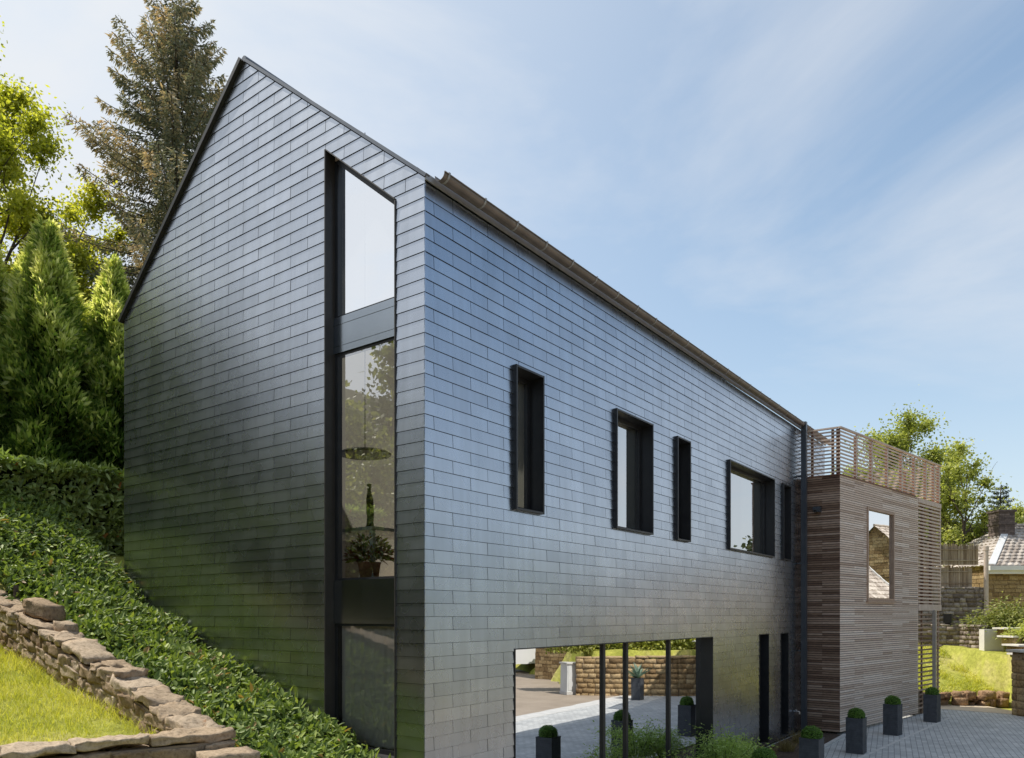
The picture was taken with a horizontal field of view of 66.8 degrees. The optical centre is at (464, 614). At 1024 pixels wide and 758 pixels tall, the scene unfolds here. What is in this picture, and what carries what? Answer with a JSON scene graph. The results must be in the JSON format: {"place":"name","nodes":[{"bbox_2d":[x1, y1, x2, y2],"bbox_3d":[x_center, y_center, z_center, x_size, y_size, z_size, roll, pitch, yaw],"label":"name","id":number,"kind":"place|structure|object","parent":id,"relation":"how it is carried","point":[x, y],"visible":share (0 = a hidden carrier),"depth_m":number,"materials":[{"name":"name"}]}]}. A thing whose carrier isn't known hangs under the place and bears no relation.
{"place":"outdoors","nodes":[
{"label":"outdoors","id":0,"kind":"place"},
{"bbox_2d":[0,644,161,745],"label":"lawn grass","id":1,"kind":"structure","parent":0,"point":[22,666],"depth_m":7.09,"materials":[{"name":"green plant"}]},
{"bbox_2d":[0,521,1011,745],"bbox_3d":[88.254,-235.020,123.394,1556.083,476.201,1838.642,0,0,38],"label":"ground","id":2,"kind":"structure","parent":0,"point":[993,668],"depth_m":11.58,"materials":[{"name":"plant"}]},
{"bbox_2d":[0,244,49,451],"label":"conifer","id":3,"kind":"object","parent":2,"relation":"on","point":[4,274],"visible":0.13,"depth_m":14.33,"materials":[{"name":"green plant"}]},
{"bbox_2d":[2,216,91,298],"bbox_3d":[-9.708,-5.890,18.714,5.088,6.444,6.016,0,0,38],"label":"maple tree","id":4,"kind":"object","parent":2,"relation":"on","point":[72,259],"depth_m":18.02,"materials":[{"name":"green plant"}]},
{"bbox_2d":[0,212,113,470],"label":"conifer","id":5,"kind":"object","parent":2,"relation":"on","point":[47,310],"visible":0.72,"depth_m":14.39,"materials":[{"name":"green plant"}]},
{"bbox_2d":[0,445,124,556],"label":"laurel hedge","id":6,"kind":"object","parent":2,"relation":"on","point":[91,498],"visible":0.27,"depth_m":12.58,"materials":[{"name":"green plant"}]},
{"bbox_2d":[0,174,130,303],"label":"maple tree","id":7,"kind":"object","parent":2,"relation":"on","point":[83,261],"visible":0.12,"depth_m":19.66,"materials":[{"name":"green plant"}]},
{"bbox_2d":[0,16,141,284],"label":"maple tree","id":8,"kind":"object","parent":2,"relation":"on","point":[16,101],"visible":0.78,"depth_m":19.54,"materials":[{"name":"green plant"}]},
{"bbox_2d":[71,251,130,473],"bbox_3d":[-7.077,-4.476,15.737,2.759,5.854,2.783,0,0,-29],"label":"conifer","id":9,"kind":"object","parent":2,"relation":"on","point":[111,291],"visible":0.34,"depth_m":15.11,"materials":[{"name":"green plant"}]},
{"bbox_2d":[0,590,220,732],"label":"stone wall","id":10,"kind":"structure","parent":2,"relation":"on","point":[102,670],"depth_m":7.56,"materials":[{"name":"brown stone"}]},
{"bbox_2d":[13,585,18,600],"bbox_3d":[-5.387,-0.175,9.302,0.065,0.350,0.065,0,0,16],"label":"wooden stump","id":11,"kind":"object","parent":10,"relation":"on","point":[15,588],"visible":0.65,"depth_m":9.28,"materials":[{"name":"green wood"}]},
{"bbox_2d":[21,597,65,621],"bbox_3d":[-4.693,-0.050,8.652,0.452,0.281,0.264,0,0,26],"label":"loose stone","id":12,"kind":"object","parent":10,"relation":"on","point":[42,609],"visible":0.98,"depth_m":8.56,"materials":[{"name":"brown stone"}]},
{"bbox_2d":[54,620,78,633],"bbox_3d":[-4.304,0.141,8.369,0.224,0.151,0.173,0,0,30],"label":"loose stone","id":13,"kind":"object","parent":10,"relation":"on","point":[64,627],"visible":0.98,"depth_m":8.31,"materials":[{"name":"brown stone"}]},
{"bbox_2d":[0,726,236,757],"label":"stone wall","id":14,"kind":"structure","parent":2,"relation":"on","point":[178,743],"depth_m":5.92,"materials":[{"name":"beige stone"}]},
{"bbox_2d":[195,747,259,757],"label":"stepping stone","id":15,"kind":"object","parent":14,"relation":"on","point":[239,752],"visible":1,"depth_m":6.05,"materials":[{"name":"beige stone"}]},
{"bbox_2d":[26,0,227,300],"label":"spruce tree","id":16,"kind":"object","parent":2,"relation":"on","point":[184,63],"visible":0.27,"depth_m":21.04,"materials":[{"name":"green plant"}]},
{"bbox_2d":[0,482,390,757],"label":"ground cover","id":17,"kind":"object","parent":2,"relation":"on","point":[137,633],"visible":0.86,"depth_m":9.08,"materials":[{"name":"green plant"}]},
{"bbox_2d":[118,56,830,757],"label":"slate house","id":18,"kind":"structure","parent":2,"relation":"on","point":[590,496],"depth_m":9.50,"materials":[{"name":"stone"}]},
{"bbox_2d":[324,149,396,757],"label":"window","id":19,"kind":"structure","parent":18,"relation":"in","point":[360,288],"depth_m":8.48,"materials":[{"name":"glass"}]},
{"bbox_2d":[342,447,390,459],"bbox_3d":[-1.274,-4.110,9.932,0.680,4.140,0.680,0,0,38],"label":"pendant lamp","id":20,"kind":"object","parent":18,"relation":"hanging from","point":[362,453],"visible":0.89,"depth_m":9.82,"materials":[{"name":"black plastic"}]},
{"bbox_2d":[342,533,393,576],"bbox_3d":[-1.090,-0.649,8.838,0.717,0.557,0.576,0,0,38],"label":"potted plant","id":21,"kind":"object","parent":18,"relation":"on","point":[366,568],"visible":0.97,"depth_m":8.73,"materials":[{"name":"green plant"}]},
{"bbox_2d":[342,526,393,576],"bbox_3d":[-1.189,-0.620,9.444,1.200,0.740,1.000,0,0,38],"label":"side table","id":22,"kind":"object","parent":18,"relation":"on","point":[349,534],"visible":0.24,"depth_m":8.91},
{"bbox_2d":[366,484,373,526],"bbox_3d":[-1.155,-1.287,9.450,0.150,0.606,0.097,0,0,14],"label":"bottle","id":23,"kind":"object","parent":22,"relation":"on","point":[370,509],"visible":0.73,"depth_m":9.42,"materials":[{"name":"green glass"}]},
{"bbox_2d":[512,364,544,514],"bbox_3d":[0.665,-2.022,9.128,0.292,1.655,0.590,0,0,38],"label":"window","id":24,"kind":"structure","parent":18,"relation":"in","point":[528,405],"depth_m":9.29,"materials":[{"name":"black metal"}]},
{"bbox_2d":[513,637,712,757],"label":"window","id":25,"kind":"structure","parent":18,"relation":"in","point":[633,699],"depth_m":11.08,"materials":[{"name":"clear glass"}]},
{"bbox_2d":[613,408,653,534],"bbox_3d":[2.371,-2.027,11.278,0.292,1.665,1.180,0,0,38],"label":"window","id":26,"kind":"structure","parent":18,"relation":"in","point":[633,500],"depth_m":11.58,"materials":[{"name":"black metal"}]},
{"bbox_2d":[674,436,690,541],"bbox_3d":[3.479,-2.020,12.645,0.255,1.660,0.540,0,0,38],"label":"window","id":27,"kind":"structure","parent":18,"relation":"in","point":[682,515],"depth_m":12.79,"materials":[{"name":"black metal"}]},
{"bbox_2d":[727,459,774,557],"bbox_3d":[5.609,-2.022,15.360,0.292,1.655,2.680,0,0,38],"label":"window","id":28,"kind":"structure","parent":18,"relation":"in","point":[751,493],"depth_m":15.71,"materials":[{"name":"glass"}]},
{"bbox_2d":[759,633,768,745],"bbox_3d":[6.067,1.535,15.973,0.254,2.269,0.608,0,0,38],"label":"window","id":29,"kind":"structure","parent":18,"relation":"in","point":[763,638],"depth_m":16.16,"materials":[{"name":"black metal"}]},
{"bbox_2d":[780,632,788,733],"bbox_3d":[6.944,1.538,17.077,0.254,2.264,0.568,0,0,38],"label":"window","id":30,"kind":"structure","parent":18,"relation":"in","point":[784,640],"depth_m":17.25,"materials":[{"name":"black metal"}]},
{"bbox_2d":[781,483,790,560],"bbox_3d":[7.016,-2.020,17.103,0.255,1.660,0.560,0,0,38],"label":"window","id":31,"kind":"structure","parent":18,"relation":"in","point":[786,489],"depth_m":17.26,"materials":[{"name":"black metal"}]},
{"bbox_2d":[830,400,990,544],"bbox_3d":[20.848,-4.623,36.191,7.125,11.188,6.575,0,0,8],"label":"oak tree","id":32,"kind":"object","parent":2,"relation":"on","point":[901,439],"visible":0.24,"depth_m":35.08,"materials":[{"name":"green plant"}]},
{"bbox_2d":[917,587,983,624],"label":"boundary wall","id":33,"kind":"structure","parent":2,"relation":"on","point":[955,600],"depth_m":28.02,"materials":[{"name":"grey stone"}]},
{"bbox_2d":[918,543,977,564],"bbox_3d":[16.882,-2.205,28.245,3.764,0.810,0.050,0,0,0],"label":"reed fence","id":34,"kind":"object","parent":33,"relation":"on","point":[955,554],"visible":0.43,"depth_m":28.25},
{"bbox_2d":[927,565,971,587],"bbox_3d":[17.814,-1.387,28.384,1.629,0.834,0.050,0,0,0],"label":"wooden fence","id":35,"kind":"object","parent":33,"relation":"on","point":[956,576],"visible":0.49,"depth_m":28.39,"materials":[{"name":"brown wood"}]},
{"bbox_2d":[917,506,989,542],"bbox_3d":[23.010,-2.357,38.561,5.806,6.664,6.339,0,0,2],"label":"oak tree","id":36,"kind":"object","parent":2,"relation":"on","point":[958,529],"visible":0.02,"depth_m":36.86,"materials":[{"name":"green plant"}]},
{"bbox_2d":[917,623,990,648],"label":"boundary wall","id":37,"kind":"structure","parent":2,"relation":"on","point":[955,635],"depth_m":26.50,"materials":[{"name":"grey stone"}]},
{"bbox_2d":[943,614,952,624],"bbox_3d":[16.720,0.185,26.750,0.240,0.390,0.340,0,0,38],"label":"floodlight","id":38,"kind":"object","parent":37,"relation":"on","point":[947,618],"visible":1,"depth_m":26.63,"materials":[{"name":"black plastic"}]},
{"bbox_2d":[909,436,1016,566],"bbox_3d":[21.042,-3.241,33.073,4.077,8.404,5.332,0,0,38],"label":"oak tree","id":39,"kind":"object","parent":2,"relation":"on","point":[957,502],"visible":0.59,"depth_m":32.80,"materials":[{"name":"green plant"}]},
{"bbox_2d":[923,690,1009,707],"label":"stone wall","id":40,"kind":"structure","parent":2,"relation":"on","point":[989,698],"depth_m":23.22,"materials":[{"name":"brown stone"}]},
{"bbox_2d":[924,510,1023,622],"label":"stone cottage","id":41,"kind":"structure","parent":2,"relation":"on","point":[1004,542],"depth_m":29.70,"materials":[{"name":"beige stone"}]},
{"bbox_2d":[942,488,1023,545],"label":"oak tree","id":42,"kind":"object","parent":2,"relation":"on","point":[1019,516],"visible":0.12,"depth_m":34.76,"materials":[{"name":"green plant"}]},
{"bbox_2d":[983,546,988,623],"bbox_3d":[18.850,-0.950,27.950,0.178,3.000,0.178,0,0,38],"label":"pale post","id":43,"kind":"object","parent":2,"relation":"on","point":[986,571],"visible":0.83,"depth_m":27.89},
{"bbox_2d":[950,591,1023,635],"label":"round shrub","id":44,"kind":"object","parent":2,"relation":"on","point":[1011,616],"visible":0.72,"depth_m":25.48,"materials":[{"name":"green plant"}]},
{"bbox_2d":[979,629,1002,650],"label":"rendered wall","id":45,"kind":"structure","parent":2,"relation":"on","point":[988,641],"depth_m":25.00,"materials":[{"name":"white paint"}]},
{"bbox_2d":[986,485,1013,510],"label":"pine tree","id":46,"kind":"object","parent":2,"relation":"on","point":[1000,498],"visible":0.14,"depth_m":40.04,"materials":[{"name":"green plant"}]},
{"bbox_2d":[992,627,1023,654],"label":"garden steps","id":47,"kind":"structure","parent":2,"relation":"on","point":[1008,642],"depth_m":23.65,"materials":[{"name":"beige stone"}]},
{"bbox_2d":[993,618,1023,643],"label":"round shrub","id":48,"kind":"object","parent":2,"relation":"on","point":[1020,632],"visible":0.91,"depth_m":23.64,"materials":[{"name":"green plant"}]},
{"bbox_2d":[1011,652,1023,716],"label":"garden wall","id":49,"kind":"structure","parent":2,"relation":"on","point":[1017,678],"depth_m":20.96,"materials":[{"name":"beige stone"}]},
{"bbox_2d":[1006,649,1023,651],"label":"coping slab","id":50,"kind":"structure","parent":49,"relation":"on","point":[1014,650],"depth_m":21.11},
{"bbox_2d":[0,0,1023,532],"label":"sky","id":51,"kind":"structure","parent":0,"point":[824,199],"materials":[{"name":"blue"}]},
{"bbox_2d":[765,709,1023,757],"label":"forecourt paving","id":52,"kind":"structure","parent":0,"point":[965,734],"depth_m":17.12,"materials":[{"name":"grey stone"}]},
{"bbox_2d":[767,733,839,757],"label":"planting bed","id":53,"kind":"object","parent":52,"relation":"on","point":[827,738],"visible":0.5,"depth_m":15.86,"materials":[{"name":"green plant"}]},
{"bbox_2d":[654,746,707,757],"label":"garden shrub","id":54,"kind":"object","parent":53,"relation":"on","point":[688,756],"visible":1,"depth_m":11.56,"materials":[{"name":"green plant"}]},
{"bbox_2d":[680,720,774,757],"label":"garden shrub","id":55,"kind":"object","parent":53,"relation":"on","point":[718,749],"visible":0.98,"depth_m":12.25,"materials":[{"name":"green plant"}]},
{"bbox_2d":[711,731,760,757],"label":"garden shrub","id":56,"kind":"object","parent":53,"relation":"on","point":[742,737],"visible":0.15,"depth_m":13.12,"materials":[{"name":"green plant"}]},
{"bbox_2d":[757,744,785,756],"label":"grass tuft","id":57,"kind":"object","parent":53,"relation":"on","point":[774,749],"visible":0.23,"depth_m":14.60,"materials":[{"name":"plant"}]},
{"bbox_2d":[774,735,798,751],"bbox_3d":[6.463,2.567,15.453,0.791,0.326,0.850,0,0,38],"label":"grass tuft","id":58,"kind":"object","parent":53,"relation":"on","point":[788,747],"visible":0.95,"depth_m":15.40,"materials":[{"name":"plant"}]},
{"bbox_2d":[784,729,801,742],"bbox_3d":[7.174,2.566,16.424,0.778,0.329,0.756,0,0,2],"label":"grass tuft","id":59,"kind":"object","parent":53,"relation":"on","point":[796,738],"visible":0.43,"depth_m":16.43,"materials":[{"name":"plant"}]},
{"bbox_2d":[799,737,824,757],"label":"planter","id":60,"kind":"object","parent":52,"relation":"on","point":[811,748],"visible":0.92,"depth_m":12.75,"materials":[{"name":"stone"}]},
{"bbox_2d":[801,725,822,738],"bbox_3d":[5.774,2.014,12.863,0.362,0.338,0.352,0,0,-36],"label":"boxwood ball","id":61,"kind":"object","parent":60,"relation":"in","point":[811,732],"visible":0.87,"depth_m":12.77,"materials":[{"name":"green plant"}]},
{"bbox_2d":[845,717,866,753],"bbox_3d":[7.781,2.398,15.360,0.316,0.696,0.316,0,0,40],"label":"planter","id":62,"kind":"object","parent":52,"relation":"on","point":[856,735],"visible":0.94,"depth_m":15.24,"materials":[{"name":"stone"}]},
{"bbox_2d":[847,707,865,718],"bbox_3d":[7.783,2.014,15.358,0.338,0.335,0.348,0,0,-21],"label":"boxwood ball","id":63,"kind":"object","parent":62,"relation":"in","point":[856,712],"visible":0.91,"depth_m":15.28,"materials":[{"name":"green plant"}]},
{"bbox_2d":[807,426,941,731],"bbox_3d":[9.984,-0.760,20.897,7.344,7.020,3.091,0,0,-42],"label":"timber annex","id":64,"kind":"object","parent":52,"relation":"on","point":[865,594],"visible":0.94,"depth_m":18.69,"materials":[{"name":"brown wood"}]},
{"bbox_2d":[866,507,895,602],"bbox_3d":[10.316,-1.435,19.231,0.381,2.300,1.839,0,0,42],"label":"window","id":65,"kind":"structure","parent":64,"relation":"in","point":[880,532],"depth_m":19.28,"materials":[{"name":"clear glass"}]},
{"bbox_2d":[824,717,950,757],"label":"paving strip","id":66,"kind":"object","parent":52,"relation":"on","point":[833,741],"visible":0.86,"depth_m":16.74,"materials":[{"name":"grey stone"}]},
{"bbox_2d":[883,703,902,735],"bbox_3d":[9.790,2.398,17.684,0.316,0.696,0.316,0,0,-43],"label":"planter","id":67,"kind":"object","parent":52,"relation":"on","point":[892,719],"visible":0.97,"depth_m":17.57,"materials":[{"name":"stone"}]},
{"bbox_2d":[884,695,900,704],"bbox_3d":[9.793,2.014,17.686,0.370,0.334,0.359,0,0,-5],"label":"boxwood ball","id":68,"kind":"object","parent":67,"relation":"in","point":[893,700],"visible":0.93,"depth_m":17.59,"materials":[{"name":"green plant"}]},
{"bbox_2d":[923,694,940,722],"bbox_3d":[11.973,2.398,19.808,0.316,0.696,0.316,0,0,-43],"label":"planter","id":69,"kind":"object","parent":52,"relation":"on","point":[931,708],"visible":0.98,"depth_m":19.71,"materials":[{"name":"stone"}]},
{"bbox_2d":[924,687,938,694],"bbox_3d":[11.972,2.014,19.811,0.334,0.321,0.344,0,0,10],"label":"boxwood ball","id":70,"kind":"object","parent":69,"relation":"in","point":[931,691],"visible":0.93,"depth_m":19.72,"materials":[{"name":"green plant"}]},
{"bbox_2d":[941,705,1011,713],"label":"sandy verge","id":71,"kind":"structure","parent":52,"relation":"on","point":[978,708],"depth_m":22.52,"materials":[{"name":"beige sand"}]},
{"bbox_3d":[4.185,2.398,10.796,0.316,0.696,0.316,0,0,40],"label":"planter","id":72,"kind":"object","parent":52,"relation":"on","visible":0},
{"bbox_2d":[751,747,776,757],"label":"boxwood ball","id":73,"kind":"object","parent":72,"relation":"in","point":[762,752],"visible":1,"depth_m":10.72,"materials":[{"name":"green plant"}]},
{"bbox_2d":[917,643,993,694],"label":"bank grass","id":74,"kind":"structure","parent":0,"point":[976,680],"depth_m":24.60,"materials":[{"name":"green plant"}]}
]}

